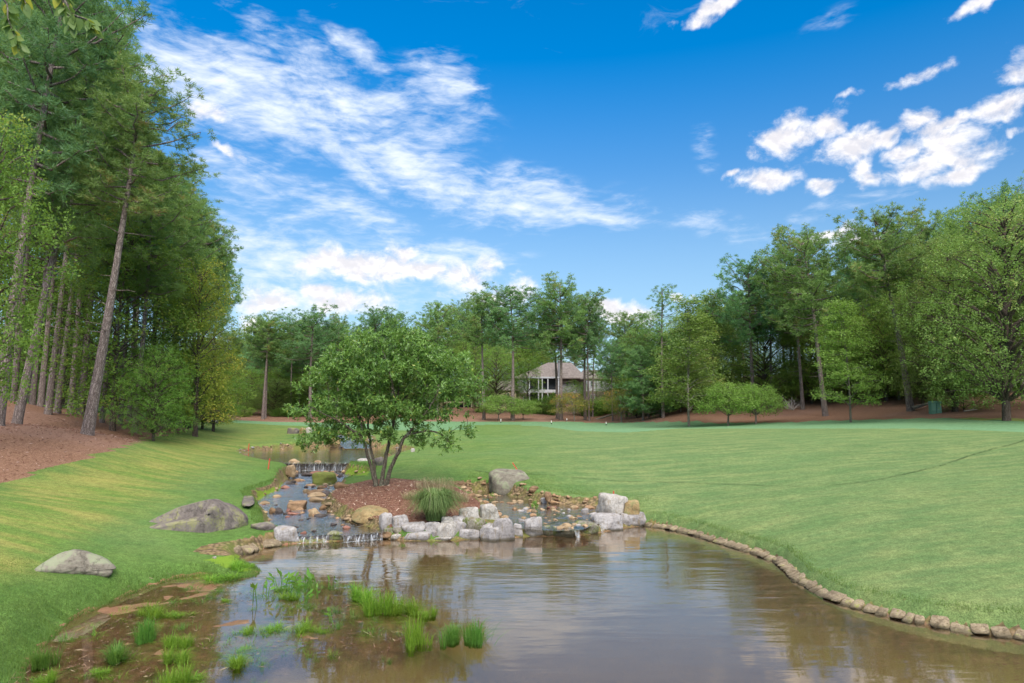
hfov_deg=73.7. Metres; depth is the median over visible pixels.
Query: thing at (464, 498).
dry grass
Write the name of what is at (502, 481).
boulder
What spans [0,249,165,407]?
broadleaf tree
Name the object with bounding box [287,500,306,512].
boulder
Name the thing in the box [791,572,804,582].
edging block
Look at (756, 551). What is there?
edging block
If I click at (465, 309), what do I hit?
pine tree
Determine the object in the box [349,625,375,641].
grass tuft
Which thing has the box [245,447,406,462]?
pool water
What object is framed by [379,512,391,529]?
boulder
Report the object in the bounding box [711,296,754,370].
pine tree
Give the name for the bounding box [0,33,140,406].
pine tree
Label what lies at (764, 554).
edging block
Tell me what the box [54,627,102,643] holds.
grass tuft
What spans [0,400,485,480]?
pine straw bed
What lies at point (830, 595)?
edging block
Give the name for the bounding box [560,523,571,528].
cobble
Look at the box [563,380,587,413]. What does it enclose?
broadleaf tree
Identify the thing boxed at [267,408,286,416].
shrub
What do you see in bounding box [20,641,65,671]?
grass tuft
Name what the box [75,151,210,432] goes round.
pine tree
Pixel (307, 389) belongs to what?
broadleaf tree
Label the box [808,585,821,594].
edging block
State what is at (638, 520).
boulder
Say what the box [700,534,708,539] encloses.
edging block
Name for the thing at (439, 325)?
pine tree
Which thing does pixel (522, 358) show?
broadleaf tree
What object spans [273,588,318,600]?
grass tuft
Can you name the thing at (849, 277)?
pine tree
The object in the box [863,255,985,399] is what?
broadleaf tree
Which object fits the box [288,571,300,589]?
water plant
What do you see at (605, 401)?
shrub
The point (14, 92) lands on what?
pine tree
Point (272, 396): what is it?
broadleaf tree
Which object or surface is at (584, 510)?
boulder
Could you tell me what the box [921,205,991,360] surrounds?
pine tree
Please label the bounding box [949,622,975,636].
edging block
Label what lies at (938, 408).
utility box
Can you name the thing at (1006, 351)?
broadleaf tree
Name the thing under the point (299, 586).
water plant
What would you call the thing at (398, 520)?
boulder
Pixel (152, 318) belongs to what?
broadleaf tree
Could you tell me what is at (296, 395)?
broadleaf tree
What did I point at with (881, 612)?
edging block
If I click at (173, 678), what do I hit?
grass tuft
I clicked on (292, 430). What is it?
boulder
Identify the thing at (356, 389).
broadleaf tree
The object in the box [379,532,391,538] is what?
cobble
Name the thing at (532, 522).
boulder
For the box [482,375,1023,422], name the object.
woodland floor
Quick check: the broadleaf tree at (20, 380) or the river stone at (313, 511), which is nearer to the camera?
the river stone at (313, 511)
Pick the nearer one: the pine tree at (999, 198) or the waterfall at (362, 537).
the waterfall at (362, 537)
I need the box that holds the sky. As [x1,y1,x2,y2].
[0,0,1023,383]
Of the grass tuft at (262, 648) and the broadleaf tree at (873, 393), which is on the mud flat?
the grass tuft at (262, 648)
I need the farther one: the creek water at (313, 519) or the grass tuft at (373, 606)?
the creek water at (313, 519)
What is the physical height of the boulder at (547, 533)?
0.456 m
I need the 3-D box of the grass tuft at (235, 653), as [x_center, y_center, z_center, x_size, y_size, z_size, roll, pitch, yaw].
[-4.602,5.316,11.675,1.199,0.069,1.245,0,-5,4]
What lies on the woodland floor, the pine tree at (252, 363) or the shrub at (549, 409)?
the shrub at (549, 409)
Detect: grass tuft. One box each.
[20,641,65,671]
[22,663,98,682]
[30,666,62,682]
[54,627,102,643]
[61,622,107,644]
[68,617,137,629]
[77,665,115,681]
[94,638,140,665]
[94,656,153,682]
[107,603,138,615]
[121,641,159,661]
[127,597,172,619]
[128,612,163,645]
[132,655,205,682]
[153,630,200,650]
[154,645,197,666]
[155,670,213,682]
[160,597,207,607]
[160,609,193,618]
[176,621,202,631]
[177,579,225,591]
[192,642,238,669]
[195,570,244,585]
[199,587,254,594]
[205,636,232,645]
[215,629,265,647]
[216,640,283,663]
[218,644,273,665]
[220,598,231,603]
[221,651,253,673]
[227,557,261,571]
[228,657,271,671]
[232,624,256,635]
[233,643,259,655]
[242,625,289,646]
[245,604,266,610]
[245,640,280,653]
[249,589,295,601]
[249,625,299,633]
[257,619,294,637]
[257,661,271,674]
[264,630,314,654]
[273,584,299,592]
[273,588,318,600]
[274,603,282,610]
[278,588,308,603]
[281,603,318,617]
[286,615,329,637]
[303,605,344,616]
[304,646,340,662]
[315,628,332,634]
[318,584,344,591]
[318,618,342,632]
[340,608,358,620]
[343,581,381,604]
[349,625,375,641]
[352,585,408,617]
[361,623,405,637]
[377,594,431,617]
[381,657,393,666]
[397,611,441,656]
[415,604,438,621]
[434,619,464,650]
[459,617,490,648]
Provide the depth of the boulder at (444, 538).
21.23 m
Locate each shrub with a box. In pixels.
[235,406,256,416]
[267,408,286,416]
[278,408,302,416]
[508,399,543,419]
[524,398,542,412]
[533,396,554,413]
[543,392,558,413]
[544,401,555,414]
[575,401,597,415]
[579,396,611,415]
[595,396,621,413]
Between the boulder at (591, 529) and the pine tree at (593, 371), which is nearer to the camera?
the boulder at (591, 529)
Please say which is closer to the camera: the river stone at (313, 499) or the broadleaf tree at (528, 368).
the river stone at (313, 499)
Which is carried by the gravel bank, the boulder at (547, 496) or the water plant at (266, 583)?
the boulder at (547, 496)
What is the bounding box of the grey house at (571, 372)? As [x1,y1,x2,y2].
[515,360,623,405]
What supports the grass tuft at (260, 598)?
on the mud flat
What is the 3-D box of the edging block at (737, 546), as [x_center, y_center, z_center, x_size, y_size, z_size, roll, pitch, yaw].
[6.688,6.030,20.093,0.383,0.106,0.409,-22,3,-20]
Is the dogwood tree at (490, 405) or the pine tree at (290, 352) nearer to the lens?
the dogwood tree at (490, 405)
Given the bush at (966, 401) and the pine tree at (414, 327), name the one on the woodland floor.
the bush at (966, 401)
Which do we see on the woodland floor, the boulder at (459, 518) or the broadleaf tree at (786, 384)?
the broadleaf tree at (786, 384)
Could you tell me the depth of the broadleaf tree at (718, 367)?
101.62 m
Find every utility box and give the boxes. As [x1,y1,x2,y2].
[928,401,936,413]
[936,401,941,413]
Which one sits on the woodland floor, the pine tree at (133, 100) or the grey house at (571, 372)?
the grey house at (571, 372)
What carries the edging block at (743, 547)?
on the mud flat
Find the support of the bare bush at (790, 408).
on the woodland floor
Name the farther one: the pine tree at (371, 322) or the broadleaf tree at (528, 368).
the broadleaf tree at (528, 368)
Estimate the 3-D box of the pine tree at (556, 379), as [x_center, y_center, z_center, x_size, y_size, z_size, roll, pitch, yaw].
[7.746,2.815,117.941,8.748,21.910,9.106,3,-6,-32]
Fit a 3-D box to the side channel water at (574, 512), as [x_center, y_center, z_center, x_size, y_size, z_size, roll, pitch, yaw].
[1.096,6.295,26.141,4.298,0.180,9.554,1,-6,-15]
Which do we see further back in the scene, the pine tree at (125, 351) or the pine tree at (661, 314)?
the pine tree at (661, 314)
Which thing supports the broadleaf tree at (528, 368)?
on the woodland floor
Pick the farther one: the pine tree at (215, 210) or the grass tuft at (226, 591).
the pine tree at (215, 210)
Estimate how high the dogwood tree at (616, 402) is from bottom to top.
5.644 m
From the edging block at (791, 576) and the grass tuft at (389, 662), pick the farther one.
the edging block at (791, 576)
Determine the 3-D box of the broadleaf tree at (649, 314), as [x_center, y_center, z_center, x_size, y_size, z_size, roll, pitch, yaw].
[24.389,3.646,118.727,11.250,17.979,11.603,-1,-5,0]
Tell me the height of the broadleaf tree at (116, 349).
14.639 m
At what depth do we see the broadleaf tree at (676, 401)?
106.23 m
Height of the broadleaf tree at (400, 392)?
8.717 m
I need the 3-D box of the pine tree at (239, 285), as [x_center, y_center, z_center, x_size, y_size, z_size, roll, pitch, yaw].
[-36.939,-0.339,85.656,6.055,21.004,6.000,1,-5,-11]
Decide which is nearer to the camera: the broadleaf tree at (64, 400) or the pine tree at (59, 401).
the pine tree at (59, 401)
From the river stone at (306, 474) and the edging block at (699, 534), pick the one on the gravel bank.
the river stone at (306, 474)
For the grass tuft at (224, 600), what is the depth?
14.66 m
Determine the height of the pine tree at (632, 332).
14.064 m
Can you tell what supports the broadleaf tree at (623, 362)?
on the woodland floor
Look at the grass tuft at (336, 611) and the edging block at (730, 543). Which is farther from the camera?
the edging block at (730, 543)
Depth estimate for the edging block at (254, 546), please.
19.68 m
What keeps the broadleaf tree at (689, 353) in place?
on the lawn at (942, 531)
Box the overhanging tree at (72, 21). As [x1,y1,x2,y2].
[0,0,103,57]
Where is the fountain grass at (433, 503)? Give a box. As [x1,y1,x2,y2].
[402,483,469,520]
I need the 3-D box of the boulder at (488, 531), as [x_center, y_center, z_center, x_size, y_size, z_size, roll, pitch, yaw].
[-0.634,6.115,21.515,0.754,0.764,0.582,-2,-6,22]
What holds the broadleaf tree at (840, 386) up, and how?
on the woodland floor
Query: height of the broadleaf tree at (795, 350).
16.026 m
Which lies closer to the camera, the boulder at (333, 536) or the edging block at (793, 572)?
the edging block at (793, 572)
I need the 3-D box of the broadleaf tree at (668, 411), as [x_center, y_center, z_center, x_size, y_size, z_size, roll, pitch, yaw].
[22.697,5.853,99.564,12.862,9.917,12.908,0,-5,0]
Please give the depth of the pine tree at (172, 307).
65.06 m
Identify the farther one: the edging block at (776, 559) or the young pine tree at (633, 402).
the young pine tree at (633, 402)
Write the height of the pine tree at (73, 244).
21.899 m
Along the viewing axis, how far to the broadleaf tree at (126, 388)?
81.91 m
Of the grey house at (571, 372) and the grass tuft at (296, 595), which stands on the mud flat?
the grass tuft at (296, 595)
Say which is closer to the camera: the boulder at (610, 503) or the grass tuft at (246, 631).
the grass tuft at (246, 631)
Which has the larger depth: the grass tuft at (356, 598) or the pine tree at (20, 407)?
the pine tree at (20, 407)
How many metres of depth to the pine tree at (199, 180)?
60.48 m
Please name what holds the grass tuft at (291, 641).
on the mud flat
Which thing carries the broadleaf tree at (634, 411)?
on the woodland floor
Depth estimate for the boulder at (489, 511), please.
23.24 m
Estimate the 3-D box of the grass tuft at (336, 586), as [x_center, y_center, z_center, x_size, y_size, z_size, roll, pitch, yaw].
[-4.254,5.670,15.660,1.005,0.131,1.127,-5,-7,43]
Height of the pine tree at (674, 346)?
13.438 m
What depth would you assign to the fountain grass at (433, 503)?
22.07 m
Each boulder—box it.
[34,549,115,576]
[149,499,247,532]
[250,521,275,530]
[273,525,299,541]
[285,464,295,477]
[287,428,298,433]
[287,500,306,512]
[312,472,336,486]
[326,530,343,539]
[329,438,340,445]
[351,505,387,523]
[374,457,383,465]
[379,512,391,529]
[383,528,392,532]
[390,534,400,539]
[392,514,408,527]
[393,527,401,533]
[401,521,425,531]
[404,531,430,540]
[425,522,439,532]
[431,531,437,536]
[435,537,451,540]
[437,519,457,537]
[441,516,452,521]
[452,516,464,520]
[453,520,466,530]
[459,507,479,517]
[459,529,479,539]
[462,517,485,530]
[479,523,499,540]
[480,503,499,519]
[489,469,529,495]
[492,518,514,539]
[513,523,522,536]
[524,517,542,536]
[542,525,552,535]
[544,491,551,502]
[551,525,575,536]
[575,520,598,533]
[581,508,588,513]
[589,512,622,530]
[596,493,627,514]
[620,513,630,525]
[623,500,639,514]
[629,512,645,525]
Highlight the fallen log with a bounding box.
[912,403,927,409]
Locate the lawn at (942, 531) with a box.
[0,397,1023,682]
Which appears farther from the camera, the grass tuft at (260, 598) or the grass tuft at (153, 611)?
the grass tuft at (260, 598)
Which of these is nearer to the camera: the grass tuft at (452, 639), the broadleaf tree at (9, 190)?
the grass tuft at (452, 639)
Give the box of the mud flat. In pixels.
[19,526,1023,682]
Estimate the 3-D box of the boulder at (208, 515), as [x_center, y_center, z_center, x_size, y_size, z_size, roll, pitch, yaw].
[-9.594,5.429,20.555,2.953,1.352,1.593,1,-5,-9]
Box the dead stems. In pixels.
[9,565,438,682]
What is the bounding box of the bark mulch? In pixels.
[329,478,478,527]
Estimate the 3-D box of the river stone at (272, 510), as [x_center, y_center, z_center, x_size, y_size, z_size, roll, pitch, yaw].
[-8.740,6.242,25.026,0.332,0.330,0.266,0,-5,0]
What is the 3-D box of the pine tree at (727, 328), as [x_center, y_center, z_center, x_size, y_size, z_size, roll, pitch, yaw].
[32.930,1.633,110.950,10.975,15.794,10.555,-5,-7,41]
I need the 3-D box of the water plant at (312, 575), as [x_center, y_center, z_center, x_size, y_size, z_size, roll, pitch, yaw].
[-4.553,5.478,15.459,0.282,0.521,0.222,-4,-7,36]
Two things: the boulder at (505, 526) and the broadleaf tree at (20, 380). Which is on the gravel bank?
the boulder at (505, 526)
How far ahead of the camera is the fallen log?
69.49 m
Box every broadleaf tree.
[0,110,84,408]
[0,194,60,362]
[0,210,98,401]
[0,214,97,397]
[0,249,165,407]
[8,353,54,395]
[18,209,206,430]
[19,237,104,405]
[86,257,214,427]
[98,344,199,440]
[100,359,156,409]
[117,343,243,425]
[130,327,213,429]
[145,251,251,436]
[175,337,230,395]
[180,345,242,428]
[183,329,248,431]
[215,360,255,413]
[221,337,268,404]
[222,382,259,414]
[226,350,274,404]
[230,368,274,413]
[243,378,301,412]
[249,360,307,413]
[250,357,307,402]
[270,373,318,407]
[275,361,335,400]
[287,370,341,414]
[312,377,368,416]
[327,352,389,405]
[375,378,428,408]
[402,370,440,406]
[425,335,480,398]
[440,336,490,384]
[448,337,504,406]
[465,345,528,408]
[476,339,520,383]
[498,347,541,378]
[501,338,550,396]
[501,342,568,374]
[514,356,545,405]
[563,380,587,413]
[586,369,616,399]
[595,337,642,400]
[604,374,655,417]
[613,325,651,393]
[616,370,673,414]
[621,310,671,386]
[624,348,709,413]
[638,294,735,425]
[639,351,710,411]
[652,375,689,410]
[664,309,701,363]
[677,287,750,411]
[677,346,749,398]
[679,323,736,383]
[708,319,816,405]
[714,365,756,390]
[717,362,773,385]
[723,342,766,372]
[734,343,774,375]
[741,352,788,396]
[768,361,806,396]
[769,323,861,403]
[775,283,872,398]
[795,330,869,401]
[803,371,860,399]
[808,315,893,399]
[829,362,888,396]
[834,294,927,400]
[840,257,891,380]
[853,272,908,373]
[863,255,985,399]
[864,364,896,396]
[868,183,1023,420]
[873,357,918,394]
[874,229,1023,411]
[874,307,961,395]
[877,347,959,402]
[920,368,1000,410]
[970,209,1023,381]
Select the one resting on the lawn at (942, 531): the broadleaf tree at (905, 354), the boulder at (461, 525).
the boulder at (461, 525)
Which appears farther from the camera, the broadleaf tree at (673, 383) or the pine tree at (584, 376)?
the pine tree at (584, 376)
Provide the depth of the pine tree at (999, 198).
72.62 m
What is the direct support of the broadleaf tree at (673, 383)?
on the woodland floor
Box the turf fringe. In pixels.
[0,460,1023,682]
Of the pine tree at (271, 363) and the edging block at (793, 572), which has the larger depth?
the pine tree at (271, 363)
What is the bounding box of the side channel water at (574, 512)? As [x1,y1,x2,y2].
[471,490,601,530]
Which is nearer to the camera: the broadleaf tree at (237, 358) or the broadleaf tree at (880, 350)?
the broadleaf tree at (880, 350)
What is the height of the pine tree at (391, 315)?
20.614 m
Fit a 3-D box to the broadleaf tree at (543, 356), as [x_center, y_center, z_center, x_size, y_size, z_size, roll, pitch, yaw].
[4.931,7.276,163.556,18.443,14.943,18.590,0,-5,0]
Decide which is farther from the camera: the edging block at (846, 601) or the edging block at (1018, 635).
the edging block at (846, 601)
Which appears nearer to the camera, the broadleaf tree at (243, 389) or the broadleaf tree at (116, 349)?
the broadleaf tree at (116, 349)
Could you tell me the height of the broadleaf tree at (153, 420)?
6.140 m
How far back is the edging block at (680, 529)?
22.65 m
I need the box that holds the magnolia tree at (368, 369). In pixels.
[282,313,492,486]
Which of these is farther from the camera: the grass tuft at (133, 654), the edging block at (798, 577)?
the edging block at (798, 577)
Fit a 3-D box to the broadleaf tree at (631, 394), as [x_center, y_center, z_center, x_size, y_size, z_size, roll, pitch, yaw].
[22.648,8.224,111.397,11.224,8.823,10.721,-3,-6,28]
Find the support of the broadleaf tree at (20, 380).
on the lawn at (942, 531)
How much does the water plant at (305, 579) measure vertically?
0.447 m
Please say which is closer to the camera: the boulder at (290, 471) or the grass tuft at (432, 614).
the grass tuft at (432, 614)
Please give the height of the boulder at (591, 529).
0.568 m
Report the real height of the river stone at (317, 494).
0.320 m
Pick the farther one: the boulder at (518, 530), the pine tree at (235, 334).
the pine tree at (235, 334)
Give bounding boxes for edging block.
[234,545,243,555]
[241,545,254,553]
[249,543,258,551]
[263,539,281,547]
[669,525,677,530]
[676,527,686,532]
[688,530,696,534]
[694,531,703,536]
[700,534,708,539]
[706,535,715,540]
[712,537,723,543]
[717,539,727,544]
[724,540,735,547]
[731,542,742,549]
[740,544,747,550]
[750,547,762,554]
[757,551,769,557]
[764,555,775,560]
[772,556,782,562]
[775,559,786,564]
[777,561,788,566]
[780,563,792,570]
[785,567,796,574]
[787,570,798,575]
[788,572,799,578]
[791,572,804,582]
[797,578,810,586]
[804,580,817,589]
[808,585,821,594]
[814,588,828,599]
[823,590,841,600]
[831,593,846,602]
[839,596,853,607]
[850,599,863,609]
[863,603,878,613]
[874,607,888,617]
[890,608,905,619]
[901,612,914,624]
[914,614,924,626]
[930,615,949,629]
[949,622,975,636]
[970,623,989,634]
[991,626,1011,638]
[1012,629,1023,641]
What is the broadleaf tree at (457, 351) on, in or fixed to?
on the pine straw bed at (8, 444)
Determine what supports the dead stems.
on the mud flat
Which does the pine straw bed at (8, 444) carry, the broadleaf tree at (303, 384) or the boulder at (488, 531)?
the broadleaf tree at (303, 384)
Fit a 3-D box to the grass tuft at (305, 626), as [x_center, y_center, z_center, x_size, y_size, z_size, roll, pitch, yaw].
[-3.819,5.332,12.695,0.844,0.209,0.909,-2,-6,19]
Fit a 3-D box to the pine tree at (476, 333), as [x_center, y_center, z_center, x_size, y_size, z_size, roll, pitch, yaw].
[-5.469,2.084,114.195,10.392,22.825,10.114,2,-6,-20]
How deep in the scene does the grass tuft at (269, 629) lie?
12.80 m
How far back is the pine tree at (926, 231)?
87.36 m
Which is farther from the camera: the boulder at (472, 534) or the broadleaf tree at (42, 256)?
the broadleaf tree at (42, 256)
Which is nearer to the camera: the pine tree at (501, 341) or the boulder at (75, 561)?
the boulder at (75, 561)
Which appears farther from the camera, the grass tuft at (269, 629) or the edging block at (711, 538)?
the edging block at (711, 538)
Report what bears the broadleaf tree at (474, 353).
on the pine straw bed at (8, 444)
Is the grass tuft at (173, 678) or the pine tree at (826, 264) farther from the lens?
the pine tree at (826, 264)
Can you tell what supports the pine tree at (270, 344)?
on the pine straw bed at (8, 444)
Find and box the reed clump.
[464,615,510,646]
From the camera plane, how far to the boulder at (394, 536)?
21.36 m
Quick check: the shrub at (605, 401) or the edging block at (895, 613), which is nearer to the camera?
the edging block at (895, 613)
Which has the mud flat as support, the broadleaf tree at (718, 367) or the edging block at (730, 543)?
the edging block at (730, 543)
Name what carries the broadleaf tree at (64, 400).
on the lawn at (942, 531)
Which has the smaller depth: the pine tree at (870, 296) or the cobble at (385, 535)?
the cobble at (385, 535)
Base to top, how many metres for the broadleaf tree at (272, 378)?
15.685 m
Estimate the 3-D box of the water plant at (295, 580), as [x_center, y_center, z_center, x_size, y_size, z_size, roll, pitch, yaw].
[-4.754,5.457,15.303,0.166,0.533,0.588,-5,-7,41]
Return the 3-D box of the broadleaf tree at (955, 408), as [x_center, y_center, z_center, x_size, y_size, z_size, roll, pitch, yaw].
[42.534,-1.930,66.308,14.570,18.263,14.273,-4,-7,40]
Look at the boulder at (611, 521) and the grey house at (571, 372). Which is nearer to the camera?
the boulder at (611, 521)
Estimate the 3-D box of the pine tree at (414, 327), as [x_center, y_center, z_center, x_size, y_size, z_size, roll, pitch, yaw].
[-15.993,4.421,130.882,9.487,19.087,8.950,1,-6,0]
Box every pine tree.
[0,0,106,318]
[0,0,143,401]
[0,0,149,414]
[0,0,158,425]
[0,1,33,373]
[0,2,153,404]
[0,2,194,424]
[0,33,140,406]
[4,21,161,413]
[13,103,154,415]
[26,34,159,413]
[43,200,73,401]
[51,114,180,422]
[58,142,177,424]
[59,50,216,435]
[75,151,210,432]
[93,171,190,421]
[147,182,232,427]
[149,162,221,374]
[149,215,228,342]
[153,168,217,422]
[158,198,243,358]
[178,211,240,426]
[190,251,247,347]
[210,267,243,393]
[215,329,251,387]
[217,328,256,365]
[225,340,268,405]
[238,336,299,374]
[240,310,300,418]
[245,314,290,417]
[262,319,319,404]
[271,300,351,418]
[275,335,332,413]
[308,323,355,399]
[313,312,365,417]
[343,303,408,415]
[374,305,412,400]
[405,299,464,413]
[411,317,452,403]
[425,310,461,346]
[444,293,489,358]
[446,286,506,419]
[464,281,558,420]
[480,321,519,359]
[514,271,609,419]
[516,314,554,365]
[524,328,559,364]
[533,295,577,418]
[559,340,595,368]
[562,288,613,419]
[563,293,616,420]
[577,322,609,416]
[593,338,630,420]
[595,309,647,416]
[611,345,674,420]
[614,326,667,417]
[623,331,685,415]
[633,283,686,417]
[658,327,697,409]
[682,289,722,313]
[682,304,735,372]
[701,251,793,409]
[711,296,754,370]
[718,277,801,402]
[726,282,769,383]
[745,223,846,409]
[749,222,866,415]
[760,261,809,399]
[818,274,861,326]
[826,198,949,410]
[827,229,885,396]
[843,227,939,399]
[879,209,959,311]
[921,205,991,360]
[948,170,1023,391]
[965,191,1023,399]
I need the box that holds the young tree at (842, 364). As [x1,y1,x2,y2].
[804,296,892,421]
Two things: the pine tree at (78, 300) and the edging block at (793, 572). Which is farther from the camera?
the pine tree at (78, 300)
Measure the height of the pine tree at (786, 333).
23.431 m
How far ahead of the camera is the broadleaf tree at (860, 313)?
103.02 m
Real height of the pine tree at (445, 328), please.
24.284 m
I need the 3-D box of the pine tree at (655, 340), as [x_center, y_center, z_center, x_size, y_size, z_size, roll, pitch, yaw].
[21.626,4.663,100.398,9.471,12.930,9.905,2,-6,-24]
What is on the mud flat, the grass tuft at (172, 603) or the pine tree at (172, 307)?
the grass tuft at (172, 603)
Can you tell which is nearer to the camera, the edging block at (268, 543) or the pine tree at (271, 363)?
the edging block at (268, 543)
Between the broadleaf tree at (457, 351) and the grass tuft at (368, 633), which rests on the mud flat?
the grass tuft at (368, 633)
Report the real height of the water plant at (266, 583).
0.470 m
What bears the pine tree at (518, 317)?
on the woodland floor
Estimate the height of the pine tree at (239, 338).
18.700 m
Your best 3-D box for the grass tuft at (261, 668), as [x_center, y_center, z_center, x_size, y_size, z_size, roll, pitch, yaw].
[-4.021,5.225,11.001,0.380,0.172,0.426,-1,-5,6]
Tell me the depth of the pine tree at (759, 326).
89.41 m
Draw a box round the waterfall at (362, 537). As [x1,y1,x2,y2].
[343,532,381,541]
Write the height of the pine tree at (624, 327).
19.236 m
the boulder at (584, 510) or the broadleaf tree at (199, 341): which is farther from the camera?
the broadleaf tree at (199, 341)
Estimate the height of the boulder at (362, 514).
0.484 m
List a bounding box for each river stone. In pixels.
[269,507,275,515]
[275,508,282,515]
[301,472,311,476]
[307,490,322,493]
[307,492,325,497]
[308,508,319,518]
[309,497,324,502]
[314,513,328,517]
[319,505,326,510]
[334,482,348,488]
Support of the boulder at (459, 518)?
on the bark mulch
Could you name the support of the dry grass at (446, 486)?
on the bark mulch
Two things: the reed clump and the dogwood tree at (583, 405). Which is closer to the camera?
the reed clump
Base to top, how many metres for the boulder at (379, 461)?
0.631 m
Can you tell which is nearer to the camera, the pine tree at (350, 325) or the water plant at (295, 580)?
the water plant at (295, 580)
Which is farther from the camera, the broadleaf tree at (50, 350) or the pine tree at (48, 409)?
the broadleaf tree at (50, 350)
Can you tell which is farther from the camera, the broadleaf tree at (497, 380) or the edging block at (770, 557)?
the broadleaf tree at (497, 380)
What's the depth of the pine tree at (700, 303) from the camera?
121.05 m
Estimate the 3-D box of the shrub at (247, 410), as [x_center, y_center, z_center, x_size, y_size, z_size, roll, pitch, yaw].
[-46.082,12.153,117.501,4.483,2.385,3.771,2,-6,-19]
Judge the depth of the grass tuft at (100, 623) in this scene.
13.25 m
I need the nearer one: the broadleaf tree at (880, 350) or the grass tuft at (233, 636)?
the grass tuft at (233, 636)
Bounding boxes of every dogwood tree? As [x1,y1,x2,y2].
[476,394,528,420]
[548,392,594,420]
[599,389,637,421]
[692,380,768,425]
[721,381,788,423]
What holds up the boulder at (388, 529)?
in the pond water at (644, 541)
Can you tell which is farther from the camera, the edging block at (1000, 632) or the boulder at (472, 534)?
the boulder at (472, 534)
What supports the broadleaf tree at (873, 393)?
on the woodland floor
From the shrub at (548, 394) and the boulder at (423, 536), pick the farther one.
the shrub at (548, 394)
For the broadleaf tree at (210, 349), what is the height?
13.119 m
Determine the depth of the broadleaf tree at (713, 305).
92.18 m
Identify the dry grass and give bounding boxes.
[398,489,418,499]
[411,476,461,491]
[454,491,473,501]
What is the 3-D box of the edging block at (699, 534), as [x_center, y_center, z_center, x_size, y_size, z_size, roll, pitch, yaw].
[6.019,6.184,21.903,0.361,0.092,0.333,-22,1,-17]
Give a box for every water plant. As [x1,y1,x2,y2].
[250,583,257,603]
[264,581,274,599]
[267,572,287,592]
[277,569,295,593]
[282,576,302,593]
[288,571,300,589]
[290,576,311,594]
[294,578,302,596]
[301,578,312,591]
[304,568,311,597]
[305,589,313,603]
[311,573,316,591]
[323,607,332,624]
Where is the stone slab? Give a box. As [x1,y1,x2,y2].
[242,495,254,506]
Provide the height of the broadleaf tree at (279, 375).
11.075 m
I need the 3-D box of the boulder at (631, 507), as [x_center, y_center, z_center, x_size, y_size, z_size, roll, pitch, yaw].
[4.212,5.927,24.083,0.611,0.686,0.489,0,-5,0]
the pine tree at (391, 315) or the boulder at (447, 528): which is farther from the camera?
the pine tree at (391, 315)
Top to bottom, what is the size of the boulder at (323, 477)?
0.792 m
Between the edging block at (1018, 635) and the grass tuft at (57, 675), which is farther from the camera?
the edging block at (1018, 635)
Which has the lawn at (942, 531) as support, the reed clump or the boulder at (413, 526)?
the boulder at (413, 526)
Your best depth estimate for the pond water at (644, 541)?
19.01 m
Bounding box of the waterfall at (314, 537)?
[299,533,329,539]
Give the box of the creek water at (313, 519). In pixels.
[258,471,386,535]
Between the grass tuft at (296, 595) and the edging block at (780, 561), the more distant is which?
the edging block at (780, 561)
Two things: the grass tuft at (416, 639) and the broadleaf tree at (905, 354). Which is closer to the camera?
the grass tuft at (416, 639)
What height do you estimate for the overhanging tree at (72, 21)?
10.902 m
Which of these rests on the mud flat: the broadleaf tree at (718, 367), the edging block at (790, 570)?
the edging block at (790, 570)
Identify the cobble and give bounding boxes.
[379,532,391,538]
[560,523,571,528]
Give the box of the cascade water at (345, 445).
[338,435,368,448]
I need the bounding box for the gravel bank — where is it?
[195,430,1023,640]
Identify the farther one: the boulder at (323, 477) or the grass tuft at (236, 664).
the boulder at (323, 477)
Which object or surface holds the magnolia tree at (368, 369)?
on the bark mulch
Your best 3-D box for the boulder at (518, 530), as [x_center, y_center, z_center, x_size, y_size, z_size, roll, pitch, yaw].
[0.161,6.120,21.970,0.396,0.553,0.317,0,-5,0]
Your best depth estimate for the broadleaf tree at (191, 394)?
49.54 m
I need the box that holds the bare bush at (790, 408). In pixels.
[780,395,800,409]
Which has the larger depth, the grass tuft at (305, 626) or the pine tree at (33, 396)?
the pine tree at (33, 396)
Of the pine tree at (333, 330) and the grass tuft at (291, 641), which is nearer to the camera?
the grass tuft at (291, 641)
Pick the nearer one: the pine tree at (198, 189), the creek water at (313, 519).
the creek water at (313, 519)
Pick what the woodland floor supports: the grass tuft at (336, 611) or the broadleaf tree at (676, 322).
the broadleaf tree at (676, 322)
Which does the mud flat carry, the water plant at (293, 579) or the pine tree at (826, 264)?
the water plant at (293, 579)
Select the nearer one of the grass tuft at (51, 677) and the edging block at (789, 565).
the grass tuft at (51, 677)
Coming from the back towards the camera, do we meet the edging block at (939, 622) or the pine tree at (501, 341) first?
the pine tree at (501, 341)
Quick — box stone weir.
[285,462,347,472]
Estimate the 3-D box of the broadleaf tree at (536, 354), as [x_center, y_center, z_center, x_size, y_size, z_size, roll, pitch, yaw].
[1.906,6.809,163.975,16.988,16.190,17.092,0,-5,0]
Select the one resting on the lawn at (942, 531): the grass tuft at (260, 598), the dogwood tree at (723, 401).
the dogwood tree at (723, 401)
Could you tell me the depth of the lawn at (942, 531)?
24.08 m

